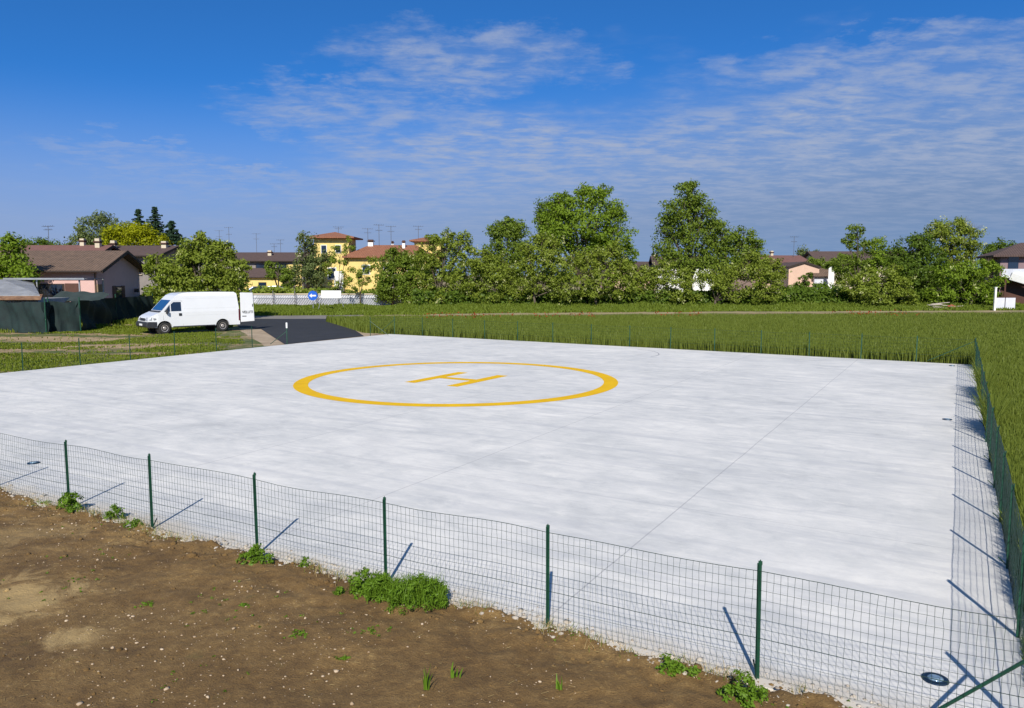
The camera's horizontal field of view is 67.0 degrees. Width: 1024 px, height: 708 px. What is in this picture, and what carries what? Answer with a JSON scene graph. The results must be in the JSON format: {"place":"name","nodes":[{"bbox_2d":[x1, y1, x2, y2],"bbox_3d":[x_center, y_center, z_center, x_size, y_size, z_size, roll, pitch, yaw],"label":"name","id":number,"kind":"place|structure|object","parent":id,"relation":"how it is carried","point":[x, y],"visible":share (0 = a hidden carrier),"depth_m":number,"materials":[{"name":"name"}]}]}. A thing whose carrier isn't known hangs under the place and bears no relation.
{"place":"outdoors","nodes":[
{"label":"outdoors","id":0,"kind":"place"},
{"bbox_2d":[0,238,120,250],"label":"house","id":1,"kind":"structure","parent":0,"point":[97,246],"depth_m":82.45,"materials":[{"name":"brown tile"}]},
{"bbox_2d":[0,317,244,371],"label":"scrub grass","id":2,"kind":"structure","parent":0,"point":[127,329],"depth_m":35.54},
{"bbox_2d":[109,240,181,293],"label":"house","id":3,"kind":"structure","parent":0,"point":[141,252],"depth_m":84.91,"materials":[{"name":"brown tile"}]},
{"bbox_2d":[0,490,847,707],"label":"soil","id":4,"kind":"structure","parent":0,"point":[395,680],"depth_m":6.75,"materials":[{"name":"soil"}]},
{"bbox_2d":[55,491,84,512],"bbox_3d":[-6.071,2.028,10.620,0.363,0.322,0.327,-4,7,-33],"label":"weed","id":5,"kind":"object","parent":4,"relation":"on","point":[68,499],"visible":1,"depth_m":10.58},
{"bbox_2d":[104,503,125,519],"bbox_3d":[-5.285,2.108,10.292,0.278,0.269,0.170,-1,6,-10],"label":"weed","id":6,"kind":"object","parent":4,"relation":"on","point":[115,508],"visible":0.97,"depth_m":10.28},
{"bbox_2d":[123,518,143,528],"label":"weed","id":7,"kind":"object","parent":4,"relation":"on","point":[134,524],"visible":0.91,"depth_m":9.97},
{"bbox_2d":[235,543,274,565],"bbox_3d":[-2.891,2.264,8.713,0.430,0.250,0.232,0,6,0],"label":"weed","id":8,"kind":"object","parent":4,"relation":"on","point":[255,549],"visible":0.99,"depth_m":8.69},
{"bbox_2d":[283,629,307,638],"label":"weed","id":9,"kind":"object","parent":4,"relation":"on","point":[301,633],"visible":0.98,"depth_m":6.91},
{"bbox_2d":[298,556,310,566],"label":"weed","id":10,"kind":"object","parent":4,"relation":"on","point":[304,560],"visible":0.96,"depth_m":8.54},
{"bbox_2d":[332,567,373,599],"bbox_3d":[-1.488,2.334,7.861,0.680,0.296,0.281,0,6,0],"label":"weed","id":11,"kind":"object","parent":4,"relation":"on","point":[357,581],"visible":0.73,"depth_m":7.84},
{"bbox_2d":[0,498,710,698],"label":"straw","id":12,"kind":"object","parent":4,"relation":"on","point":[282,656],"visible":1,"depth_m":6.70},
{"bbox_2d":[346,625,391,635],"bbox_3d":[-1.287,2.502,6.984,0.382,0.059,0.225,2,6,15],"label":"weed","id":13,"kind":"object","parent":4,"relation":"on","point":[390,627],"visible":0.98,"depth_m":6.97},
{"bbox_2d":[363,568,399,602],"bbox_3d":[-1.293,2.321,7.716,0.414,0.342,0.372,0,6,0],"label":"weed","id":14,"kind":"object","parent":4,"relation":"on","point":[377,584],"visible":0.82,"depth_m":7.66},
{"bbox_2d":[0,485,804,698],"bbox_3d":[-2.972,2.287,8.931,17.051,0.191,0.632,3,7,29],"label":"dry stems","id":15,"kind":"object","parent":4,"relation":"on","point":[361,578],"visible":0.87,"depth_m":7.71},
{"bbox_2d":[0,487,806,691],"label":"edge grass","id":16,"kind":"structure","parent":4,"relation":"on","point":[159,528],"depth_m":8.15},
{"bbox_2d":[3,498,815,707],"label":"pebbles","id":17,"kind":"object","parent":4,"relation":"on","point":[165,688],"visible":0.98,"depth_m":6.72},
{"bbox_2d":[384,570,448,614],"bbox_3d":[-0.919,2.294,7.581,0.637,0.381,0.636,0,6,0],"label":"weed","id":18,"kind":"object","parent":4,"relation":"on","point":[412,591],"visible":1,"depth_m":7.46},
{"bbox_2d":[0,489,834,707],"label":"soil clods","id":19,"kind":"object","parent":4,"relation":"on","point":[480,620],"visible":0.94,"depth_m":7.21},
{"bbox_2d":[3,508,850,707],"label":"seedlings","id":20,"kind":"object","parent":4,"relation":"on","point":[253,615],"visible":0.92,"depth_m":7.43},
{"bbox_2d":[422,664,433,689],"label":"weed","id":21,"kind":"object","parent":4,"relation":"on","point":[426,683],"visible":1,"depth_m":6.00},
{"bbox_2d":[2,482,882,707],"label":"slab edge rubble","id":22,"kind":"object","parent":4,"relation":"on","point":[698,659],"visible":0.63,"depth_m":7.25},
{"bbox_2d":[451,663,462,677],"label":"weed","id":23,"kind":"object","parent":4,"relation":"on","point":[452,674],"visible":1,"depth_m":6.20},
{"bbox_2d":[556,673,562,690],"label":"weed","id":24,"kind":"object","parent":4,"relation":"on","point":[558,686],"visible":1,"depth_m":6.02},
{"bbox_2d":[655,651,688,676],"bbox_3d":[1.307,2.533,6.282,0.287,0.194,0.145,0,6,0],"label":"weed","id":25,"kind":"object","parent":4,"relation":"on","point":[672,664],"visible":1,"depth_m":6.28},
{"bbox_2d":[685,665,701,677],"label":"weed","id":26,"kind":"object","parent":4,"relation":"on","point":[694,669],"visible":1,"depth_m":6.23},
{"bbox_2d":[715,669,768,707],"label":"weed","id":27,"kind":"object","parent":4,"relation":"on","point":[743,693],"visible":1,"depth_m":5.87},
{"bbox_2d":[0,275,1023,611],"bbox_3d":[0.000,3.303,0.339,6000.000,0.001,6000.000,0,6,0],"label":"ground","id":28,"kind":"structure","parent":0,"point":[50,337],"depth_m":39.77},
{"bbox_2d":[0,231,43,285],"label":"garden tree","id":29,"kind":"object","parent":28,"relation":"on","point":[12,265],"visible":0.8,"depth_m":56.19,"materials":[{"name":"green plant"}]},
{"bbox_2d":[0,279,69,302],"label":"shed","id":30,"kind":"structure","parent":28,"relation":"on","point":[13,291],"depth_m":48.54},
{"bbox_2d":[53,291,108,300],"bbox_3d":[-28.704,-3.775,51.183,4.408,0.732,1.646,2,6,14],"label":"tarpaulin","id":31,"kind":"object","parent":30,"relation":"on","point":[82,295],"visible":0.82,"depth_m":51.35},
{"bbox_2d":[18,236,62,244],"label":"distant tree","id":32,"kind":"object","parent":28,"relation":"on","point":[43,241],"visible":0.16,"depth_m":147.37,"materials":[{"name":"green plant"}]},
{"bbox_2d":[3,278,103,292],"bbox_3d":[-32.390,-3.905,55.069,5.603,3.020,2.920,0,6,0],"label":"pergola","id":33,"kind":"object","parent":28,"relation":"on","point":[37,279],"visible":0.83,"depth_m":53.47,"materials":[{"name":"grey metal"}]},
{"bbox_2d":[0,250,145,301],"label":"bungalow","id":34,"kind":"object","parent":28,"relation":"on","point":[118,271],"visible":0.4,"depth_m":61.27,"materials":[{"name":"brown tile"}]},
{"bbox_2d":[34,283,78,296],"bbox_3d":[-35.676,-4.759,59.857,4.120,1.411,0.200,0,6,-2],"label":"window","id":35,"kind":"structure","parent":34,"relation":"in","point":[48,290],"depth_m":59.86,"materials":[{"name":"brown glass"}]},
{"bbox_2d":[112,286,124,297],"bbox_3d":[-32.218,-4.586,63.495,0.200,2.023,2.060,0,6,-2],"label":"window","id":36,"kind":"structure","parent":34,"relation":"in","point":[119,291],"depth_m":63.49,"materials":[{"name":"black glass"}]},
{"bbox_2d":[0,293,154,332],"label":"netting fence","id":37,"kind":"object","parent":28,"relation":"on","point":[37,317],"visible":0.91,"depth_m":44.64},
{"bbox_2d":[57,209,123,244],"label":"tree","id":38,"kind":"object","parent":28,"relation":"on","point":[101,219],"visible":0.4,"depth_m":115.29,"materials":[{"name":"green plant"}]},
{"bbox_2d":[0,326,252,371],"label":"wire fence","id":39,"kind":"object","parent":28,"relation":"on","point":[21,351],"visible":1,"depth_m":29.49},
{"bbox_2d":[99,220,173,245],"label":"golden tree","id":40,"kind":"object","parent":28,"relation":"on","point":[129,234],"visible":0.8,"depth_m":98.45,"materials":[{"name":"yellow plant"}]},
{"bbox_2d":[131,209,147,241],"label":"conifer","id":41,"kind":"object","parent":28,"relation":"on","point":[138,215],"visible":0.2,"depth_m":123.24,"materials":[{"name":"green plant"}]},
{"bbox_2d":[145,207,166,237],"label":"conifer","id":42,"kind":"object","parent":28,"relation":"on","point":[155,223],"visible":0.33,"depth_m":124.17,"materials":[{"name":"green plant"}]},
{"bbox_2d":[156,220,185,244],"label":"conifer","id":43,"kind":"object","parent":28,"relation":"on","point":[173,237],"visible":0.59,"depth_m":122.26,"materials":[{"name":"green plant"}]},
{"bbox_2d":[136,292,254,333],"bbox_3d":[-18.465,-2.431,45.173,6.144,2.389,2.268,-5,8,-42],"label":"delivery van","id":44,"kind":"object","parent":28,"relation":"on","point":[207,310],"visible":1,"depth_m":44.42,"materials":[{"name":"white paint"}]},
{"bbox_2d":[142,230,252,307],"bbox_3d":[-23.375,-5.866,57.652,8.336,6.704,4.402,0,6,0],"label":"orchard tree","id":45,"kind":"object","parent":28,"relation":"on","point":[214,274],"visible":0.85,"depth_m":56.91,"materials":[{"name":"green plant"}]},
{"bbox_2d":[196,250,313,290],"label":"house","id":46,"kind":"structure","parent":28,"relation":"on","point":[257,259],"depth_m":128.82,"materials":[{"name":"brown tile"}]},
{"bbox_2d":[230,268,292,292],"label":"annex","id":47,"kind":"object","parent":28,"relation":"on","point":[256,275],"visible":0.19,"depth_m":116.54,"materials":[{"name":"yellow paint"}]},
{"bbox_2d":[238,285,317,296],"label":"undergrowth","id":48,"kind":"object","parent":28,"relation":"on","point":[265,289],"visible":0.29,"depth_m":89.20,"materials":[{"name":"green plant"}]},
{"bbox_2d":[263,260,294,288],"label":"garden tree","id":49,"kind":"object","parent":28,"relation":"on","point":[284,278],"visible":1,"depth_m":91.23,"materials":[{"name":"green plant"}]},
{"bbox_2d":[236,319,362,343],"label":"asphalt ramp","id":50,"kind":"structure","parent":28,"relation":"on","point":[303,330],"depth_m":46.70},
{"bbox_2d":[240,315,359,318],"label":"lane","id":51,"kind":"structure","parent":28,"relation":"on","point":[294,317],"depth_m":59.84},
{"bbox_2d":[239,328,378,345],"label":"sandy verge","id":52,"kind":"structure","parent":28,"relation":"on","point":[264,338],"depth_m":41.59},
{"bbox_2d":[286,230,336,289],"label":"garden tree","id":53,"kind":"object","parent":28,"relation":"on","point":[307,270],"visible":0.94,"depth_m":94.85,"materials":[{"name":"green plant"}]},
{"bbox_2d":[308,291,317,307],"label":"road sign","id":54,"kind":"object","parent":28,"relation":"on","point":[312,295],"visible":0.94,"depth_m":72.62,"materials":[{"name":"blue metal"}]},
{"bbox_2d":[253,293,404,304],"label":"garden wall","id":55,"kind":"structure","parent":28,"relation":"on","point":[306,294],"depth_m":84.72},
{"bbox_2d":[318,291,342,308],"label":"notice board","id":56,"kind":"object","parent":28,"relation":"on","point":[330,294],"visible":0.91,"depth_m":71.79,"materials":[{"name":"grey metal"}]},
{"bbox_2d":[251,291,416,304],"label":"lattice fence","id":57,"kind":"object","parent":28,"relation":"on","point":[294,299],"visible":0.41,"depth_m":84.20,"materials":[{"name":"white concrete"}]},
{"bbox_2d":[319,235,355,290],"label":"garden tree","id":58,"kind":"object","parent":28,"relation":"on","point":[344,263],"visible":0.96,"depth_m":85.28,"materials":[{"name":"green plant"}]},
{"bbox_2d":[311,287,375,292],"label":"undergrowth","id":59,"kind":"object","parent":28,"relation":"on","point":[319,290],"visible":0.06,"depth_m":90.56,"materials":[{"name":"green plant"}]},
{"bbox_2d":[345,256,378,301],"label":"garden tree","id":60,"kind":"object","parent":28,"relation":"on","point":[359,271],"visible":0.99,"depth_m":83.42,"materials":[{"name":"green plant"}]},
{"bbox_2d":[310,232,442,292],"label":"yellow villa","id":61,"kind":"object","parent":28,"relation":"on","point":[327,241],"visible":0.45,"depth_m":101.81,"materials":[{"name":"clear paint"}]},
{"bbox_2d":[334,271,343,291],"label":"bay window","id":62,"kind":"structure","parent":61,"relation":"in","point":[336,273],"depth_m":101.55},
{"bbox_2d":[370,245,435,304],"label":"garden tree","id":63,"kind":"object","parent":28,"relation":"on","point":[393,285],"visible":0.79,"depth_m":82.78,"materials":[{"name":"green plant"}]},
{"bbox_2d":[408,227,488,304],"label":"acacia","id":64,"kind":"object","parent":28,"relation":"on","point":[449,248],"visible":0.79,"depth_m":79.20,"materials":[{"name":"green plant"}]},
{"bbox_2d":[463,248,528,303],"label":"acacia","id":65,"kind":"object","parent":28,"relation":"on","point":[489,268],"visible":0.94,"depth_m":78.00,"materials":[{"name":"green plant"}]},
{"bbox_2d":[481,216,534,284],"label":"broadleaf tree","id":66,"kind":"object","parent":28,"relation":"on","point":[509,229],"visible":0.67,"depth_m":84.41,"materials":[{"name":"green plant"}]},
{"bbox_2d":[0,334,1023,707],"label":"helipad","id":67,"kind":"object","parent":28,"relation":"on","point":[864,476],"visible":0.96,"depth_m":12.39,"materials":[{"name":"concrete"}]},
{"bbox_2d":[0,433,1023,707],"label":"wire fence","id":68,"kind":"object","parent":67,"relation":"on","point":[758,611],"visible":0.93,"depth_m":7.12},
{"bbox_2d":[921,672,949,685],"bbox_3d":[3.414,2.612,6.237,0.204,0.029,0.204,0,6,0],"label":"ground light","id":69,"kind":"object","parent":67,"relation":"on","point":[934,676],"visible":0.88,"depth_m":6.21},
{"bbox_2d":[972,338,1023,627],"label":"wire fence","id":70,"kind":"object","parent":67,"relation":"on","point":[995,447],"visible":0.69,"depth_m":9.84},
{"bbox_2d":[1016,535,1023,658],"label":"wire fence","id":71,"kind":"object","parent":67,"relation":"on","point":[1020,614],"visible":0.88,"depth_m":6.88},
{"bbox_2d":[510,231,581,304],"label":"acacia","id":72,"kind":"object","parent":28,"relation":"on","point":[553,282],"visible":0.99,"depth_m":76.00,"materials":[{"name":"green plant"}]},
{"bbox_2d":[533,190,572,274],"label":"broadleaf tree","id":73,"kind":"object","parent":28,"relation":"on","point":[543,205],"visible":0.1,"depth_m":90.12,"materials":[{"name":"green plant"}]},
{"bbox_2d":[532,182,639,302],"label":"broadleaf tree","id":74,"kind":"object","parent":28,"relation":"on","point":[590,234],"visible":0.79,"depth_m":82.05,"materials":[{"name":"green plant"}]},
{"bbox_2d":[570,238,638,304],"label":"acacia","id":75,"kind":"object","parent":28,"relation":"on","point":[617,267],"visible":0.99,"depth_m":77.19,"materials":[{"name":"green plant"}]},
{"bbox_2d":[239,299,1023,315],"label":"verge grass","id":76,"kind":"structure","parent":28,"relation":"on","point":[404,308],"depth_m":71.85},
{"bbox_2d":[621,262,648,302],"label":"acacia","id":77,"kind":"object","parent":28,"relation":"on","point":[639,285],"visible":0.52,"depth_m":79.17,"materials":[{"name":"green plant"}]},
{"bbox_2d":[634,258,704,303],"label":"acacia","id":78,"kind":"object","parent":28,"relation":"on","point":[652,276],"visible":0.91,"depth_m":78.09,"materials":[{"name":"green plant"}]},
{"bbox_2d":[370,317,974,365],"bbox_3d":[4.803,-0.778,35.498,28.263,1.197,1.315,3,7,29],"label":"wire fence","id":79,"kind":"object","parent":28,"relation":"on","point":[714,344],"visible":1,"depth_m":33.75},
{"bbox_2d":[650,178,722,298],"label":"broadleaf tree","id":80,"kind":"object","parent":28,"relation":"on","point":[689,207],"visible":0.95,"depth_m":82.42,"materials":[{"name":"green plant"}]},
{"bbox_2d":[411,286,1002,305],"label":"undergrowth","id":81,"kind":"object","parent":28,"relation":"on","point":[649,296],"visible":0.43,"depth_m":78.42,"materials":[{"name":"green plant"}]},
{"bbox_2d":[435,263,983,284],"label":"distant woods","id":82,"kind":"object","parent":28,"relation":"on","point":[539,269],"visible":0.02,"depth_m":226.92,"materials":[{"name":"green plant"}]},
{"bbox_2d":[699,216,767,288],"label":"broadleaf tree","id":83,"kind":"object","parent":28,"relation":"on","point":[730,243],"visible":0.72,"depth_m":83.67,"materials":[{"name":"green plant"}]},
{"bbox_2d":[694,248,789,304],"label":"acacia","id":84,"kind":"object","parent":28,"relation":"on","point":[720,282],"visible":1,"depth_m":77.23,"materials":[{"name":"green plant"}]},
{"bbox_2d":[747,253,791,286],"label":"garden tree","id":85,"kind":"object","parent":28,"relation":"on","point":[777,264],"visible":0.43,"depth_m":94.15,"materials":[{"name":"green plant"}]},
{"bbox_2d":[792,272,812,285],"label":"garden tree","id":86,"kind":"object","parent":28,"relation":"on","point":[808,275],"visible":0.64,"depth_m":89.47,"materials":[{"name":"green plant"}]},
{"bbox_2d":[795,245,819,255],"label":"distant tree","id":87,"kind":"object","parent":28,"relation":"on","point":[802,252],"visible":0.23,"depth_m":138.46,"materials":[{"name":"green plant"}]},
{"bbox_2d":[813,268,828,288],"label":"shed","id":88,"kind":"structure","parent":28,"relation":"on","point":[821,275],"depth_m":98.57,"materials":[{"name":"brown tile"}]},
{"bbox_2d":[805,256,845,273],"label":"garden tree","id":89,"kind":"object","parent":28,"relation":"on","point":[817,261],"visible":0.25,"depth_m":107.11,"materials":[{"name":"green plant"}]},
{"bbox_2d":[828,267,833,287],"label":"white door panel","id":90,"kind":"structure","parent":28,"relation":"on","point":[830,276],"depth_m":96.52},
{"bbox_2d":[823,252,867,286],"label":"garden tree","id":91,"kind":"object","parent":28,"relation":"on","point":[838,274],"visible":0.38,"depth_m":99.23,"materials":[{"name":"green plant"}]},
{"bbox_2d":[829,224,876,289],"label":"garden tree","id":92,"kind":"object","parent":28,"relation":"on","point":[855,261],"visible":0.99,"depth_m":81.44,"materials":[{"name":"green plant"}]},
{"bbox_2d":[852,235,890,282],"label":"garden tree","id":93,"kind":"object","parent":28,"relation":"on","point":[877,253],"visible":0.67,"depth_m":81.98,"materials":[{"name":"green plant"}]},
{"bbox_2d":[835,263,927,305],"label":"acacia","id":94,"kind":"object","parent":28,"relation":"on","point":[888,282],"visible":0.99,"depth_m":76.12,"materials":[{"name":"green plant"}]},
{"bbox_2d":[780,281,999,302],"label":"undergrowth","id":95,"kind":"object","parent":28,"relation":"on","point":[816,286],"visible":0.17,"depth_m":80.20,"materials":[{"name":"green plant"}]},
{"bbox_2d":[878,231,957,288],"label":"broadleaf tree","id":96,"kind":"object","parent":28,"relation":"on","point":[912,262],"visible":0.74,"depth_m":80.62,"materials":[{"name":"green plant"}]},
{"bbox_2d":[922,215,989,267],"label":"acacia","id":97,"kind":"object","parent":28,"relation":"on","point":[946,229],"visible":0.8,"depth_m":82.46,"materials":[{"name":"green plant"}]},
{"bbox_2d":[921,258,1011,304],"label":"acacia","id":98,"kind":"object","parent":28,"relation":"on","point":[970,272],"visible":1,"depth_m":76.17,"materials":[{"name":"green plant"}]},
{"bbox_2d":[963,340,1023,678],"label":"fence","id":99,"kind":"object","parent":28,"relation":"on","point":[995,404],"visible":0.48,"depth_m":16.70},
{"bbox_2d":[978,237,1017,259],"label":"distant tree","id":100,"kind":"object","parent":28,"relation":"on","point":[992,247],"visible":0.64,"depth_m":147.97,"materials":[{"name":"green plant"}]},
{"bbox_2d":[976,243,1023,303],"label":"villa","id":101,"kind":"object","parent":28,"relation":"on","point":[1011,258],"visible":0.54,"depth_m":79.13,"materials":[{"name":"white paint"}]},
{"bbox_2d":[1008,257,1018,268],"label":"balcony door","id":102,"kind":"structure","parent":101,"relation":"in","point":[1013,262],"depth_m":79.01,"materials":[{"name":"blue glass"}]},
{"bbox_2d":[996,297,1004,307],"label":"sheet panel","id":103,"kind":"object","parent":28,"relation":"on","point":[1000,302],"visible":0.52,"depth_m":72.30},
{"bbox_2d":[1004,297,1015,308],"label":"sheet panel","id":104,"kind":"object","parent":28,"relation":"on","point":[1009,302],"visible":0.98,"depth_m":72.30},
{"bbox_2d":[0,0,1023,274],"label":"sky","id":105,"kind":"structure","parent":0,"point":[269,121],"materials":[{"name":"blue"}]},
{"bbox_2d":[592,255,654,290],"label":"house","id":106,"kind":"structure","parent":0,"point":[639,264],"depth_m":111.28,"materials":[{"name":"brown wood"}]},
{"bbox_2d":[326,311,1023,551],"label":"wheat field","id":107,"kind":"structure","parent":0,"point":[1003,332],"depth_m":38.93,"materials":[{"name":"plant"}]},
{"bbox_2d":[426,310,919,317],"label":"poppies","id":108,"kind":"object","parent":107,"relation":"in","point":[655,312],"visible":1,"depth_m":54.14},
{"bbox_2d":[649,256,711,290],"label":"house","id":109,"kind":"structure","parent":0,"point":[707,287],"depth_m":105.51,"materials":[{"name":"white paint"}]},
{"bbox_2d":[360,310,1023,316],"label":"track","id":110,"kind":"structure","parent":0,"point":[711,312],"depth_m":67.86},
{"bbox_2d":[993,287,997,310],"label":"white post","id":111,"kind":"object","parent":110,"relation":"on","point":[995,297],"visible":1,"depth_m":71.23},
{"bbox_2d":[733,251,807,290],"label":"house","id":112,"kind":"structure","parent":0,"point":[795,258],"depth_m":120.35,"materials":[{"name":"brown tile"}]},
{"bbox_2d":[770,261,821,293],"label":"house","id":113,"kind":"structure","parent":0,"point":[798,269],"depth_m":98.97,"materials":[{"name":"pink paint"}]},
{"bbox_2d":[803,251,898,287],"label":"house","id":114,"kind":"structure","parent":0,"point":[827,255],"depth_m":125.69,"materials":[{"name":"brown tile"}]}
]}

